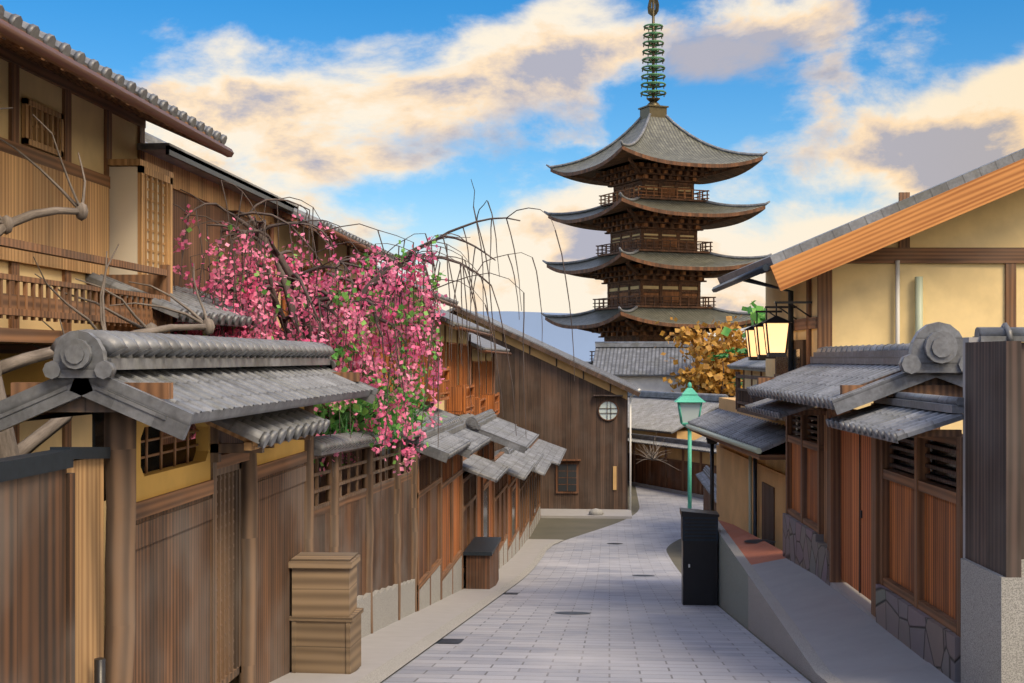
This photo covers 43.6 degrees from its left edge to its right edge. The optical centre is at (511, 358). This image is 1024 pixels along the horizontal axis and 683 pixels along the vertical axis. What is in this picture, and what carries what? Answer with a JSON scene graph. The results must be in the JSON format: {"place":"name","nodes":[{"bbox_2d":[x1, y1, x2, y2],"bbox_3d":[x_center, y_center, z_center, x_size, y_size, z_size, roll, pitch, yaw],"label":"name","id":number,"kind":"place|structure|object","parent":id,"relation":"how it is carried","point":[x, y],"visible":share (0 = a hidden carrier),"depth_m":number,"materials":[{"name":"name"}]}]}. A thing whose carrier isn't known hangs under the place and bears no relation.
{"place":"outdoors","nodes":[
{"label":"outdoors","id":0,"kind":"place"},
{"bbox_2d":[0,0,1023,339],"label":"sky","id":1,"kind":"structure","parent":0,"point":[383,115],"materials":[{"name":"blue"}]},
{"bbox_2d":[229,361,812,682],"bbox_3d":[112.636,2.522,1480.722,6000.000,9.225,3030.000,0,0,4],"label":"ground","id":2,"kind":"structure","parent":0,"point":[563,529],"depth_m":52.49,"materials":[{"name":"grey concrete"}]},
{"bbox_2d":[0,447,110,682],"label":"plank fence","id":3,"kind":"object","parent":2,"relation":"on","point":[52,565],"visible":1,"depth_m":7.15,"materials":[{"name":"brown wood"}]},
{"bbox_2d":[0,107,214,457],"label":"bare branches","id":4,"kind":"object","parent":2,"relation":"on","point":[30,443],"visible":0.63,"depth_m":9.85,"materials":[{"name":"brown plant"}]},
{"bbox_2d":[0,4,273,639],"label":"house","id":5,"kind":"structure","parent":2,"relation":"on","point":[95,114],"depth_m":11.59,"materials":[{"name":"paint"}]},
{"bbox_2d":[0,329,378,682],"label":"gate","id":6,"kind":"structure","parent":2,"relation":"on","point":[209,531],"depth_m":9.57,"materials":[{"name":"brown wood"}]},
{"bbox_2d":[137,143,297,444],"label":"house","id":7,"kind":"structure","parent":2,"relation":"on","point":[197,177],"depth_m":15.62,"materials":[{"name":"brown wood"}]},
{"bbox_2d":[145,132,516,503],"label":"houses","id":8,"kind":"structure","parent":2,"relation":"on","point":[455,398],"depth_m":34.01,"materials":[{"name":"paint"}]},
{"bbox_2d":[314,426,426,637],"bbox_3d":[-1.879,2.603,16.832,0.512,3.558,7.393,0,0,4],"label":"fence","id":9,"kind":"object","parent":2,"relation":"on","point":[373,524],"visible":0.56,"depth_m":16.63,"materials":[{"name":"wood"}]},
{"bbox_2d":[173,180,574,505],"bbox_3d":[-2.249,0.771,16.051,6.102,5.887,4.762,0,0,4],"label":"weeping cherry tree","id":10,"kind":"object","parent":2,"relation":"on","point":[324,324],"visible":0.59,"depth_m":15.50,"materials":[{"name":"pink plant"}]},
{"bbox_2d":[314,357,446,462],"bbox_3d":[-2.165,1.829,16.926,2.421,3.849,6.017,0,0,4],"label":"green shrub","id":11,"kind":"object","parent":2,"relation":"on","point":[360,405],"visible":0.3,"depth_m":16.11,"materials":[{"name":"green plant"}]},
{"bbox_2d":[270,539,562,682],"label":"sidewalk","id":12,"kind":"structure","parent":2,"relation":"on","point":[388,650],"depth_m":17.41,"materials":[{"name":"concrete"}]},
{"bbox_2d":[288,552,363,673],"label":"wooden boxes","id":13,"kind":"object","parent":12,"relation":"on","point":[325,617],"visible":0.88,"depth_m":12.42,"materials":[{"name":"brown wood"}]},
{"bbox_2d":[378,409,566,610],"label":"gates","id":14,"kind":"object","parent":2,"relation":"on","point":[478,506],"visible":0.91,"depth_m":27.11,"materials":[{"name":"brown wood"}]},
{"bbox_2d":[447,308,640,518],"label":"wooden house","id":15,"kind":"structure","parent":2,"relation":"on","point":[582,418],"depth_m":59.53,"materials":[{"name":"brown wood"}]},
{"bbox_2d":[382,486,810,682],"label":"street paving","id":16,"kind":"structure","parent":2,"relation":"on","point":[630,628],"depth_m":18.02,"materials":[{"name":"grey stone"}]},
{"bbox_2d":[436,543,654,643],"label":"manhole covers","id":17,"kind":"object","parent":16,"relation":"on","point":[457,641],"visible":1,"depth_m":20.85,"materials":[{"name":"metal"}]},
{"bbox_2d":[674,382,704,508],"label":"street lamp","id":18,"kind":"object","parent":16,"relation":"on","point":[689,401],"visible":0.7,"depth_m":57.19,"materials":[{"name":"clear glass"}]},
{"bbox_2d":[680,508,718,605],"bbox_3d":[3.425,3.633,23.408,0.680,1.740,0.560,0,0,4],"label":"utility box","id":19,"kind":"object","parent":16,"relation":"on","point":[699,556],"visible":0.98,"depth_m":23.16,"materials":[{"name":"metal"}]},
{"bbox_2d":[542,0,771,364],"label":"pagoda","id":20,"kind":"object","parent":2,"relation":"on","point":[653,164],"visible":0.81,"depth_m":108.36,"materials":[{"name":"wood"}]},
{"bbox_2d":[593,341,765,510],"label":"buildings","id":21,"kind":"structure","parent":2,"relation":"on","point":[644,367],"depth_m":74.21,"materials":[{"name":"grey wood"}]},
{"bbox_2d":[628,300,765,470],"bbox_3d":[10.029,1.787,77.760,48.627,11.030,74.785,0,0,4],"label":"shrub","id":22,"kind":"object","parent":2,"relation":"on","point":[726,331],"visible":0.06,"depth_m":55.98,"materials":[{"name":"green plant"}]},
{"bbox_2d":[655,315,747,396],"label":"autumn tree","id":23,"kind":"object","parent":2,"relation":"on","point":[709,376],"visible":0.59,"depth_m":84.49,"materials":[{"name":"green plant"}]},
{"bbox_2d":[706,438,717,510],"bbox_3d":[4.493,3.242,28.742,0.375,3.850,0.375,0,0,4],"label":"wooden post","id":24,"kind":"object","parent":2,"relation":"on","point":[711,442],"visible":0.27,"depth_m":28.70,"materials":[{"name":"wood"}]},
{"bbox_2d":[718,520,960,682],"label":"ramp","id":25,"kind":"structure","parent":2,"relation":"on","point":[813,628],"depth_m":15.02,"materials":[{"name":"concrete"}]},
{"bbox_2d":[745,322,963,682],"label":"gate","id":26,"kind":"structure","parent":2,"relation":"on","point":[873,522],"depth_m":13.68,"materials":[{"name":"orange wood"}]},
{"bbox_2d":[686,148,1023,550],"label":"house","id":27,"kind":"structure","parent":2,"relation":"on","point":[905,268],"depth_m":19.69,"materials":[{"name":"paint"}]},
{"bbox_2d":[744,301,811,359],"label":"hanging lanterns","id":28,"kind":"object","parent":27,"relation":"on","point":[767,339],"visible":0.94,"depth_m":20.11,"materials":[{"name":"beige paper"}]},
{"bbox_2d":[961,322,1023,682],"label":"end wall","id":29,"kind":"structure","parent":2,"relation":"on","point":[992,605],"depth_m":10.62,"materials":[{"name":"brown wood"}]},
{"bbox_2d":[477,311,720,360],"bbox_3d":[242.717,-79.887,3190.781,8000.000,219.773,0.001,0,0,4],"label":"mountains","id":30,"kind":"structure","parent":0,"point":[560,338],"depth_m":3201.54,"materials":[{"name":"blue"}]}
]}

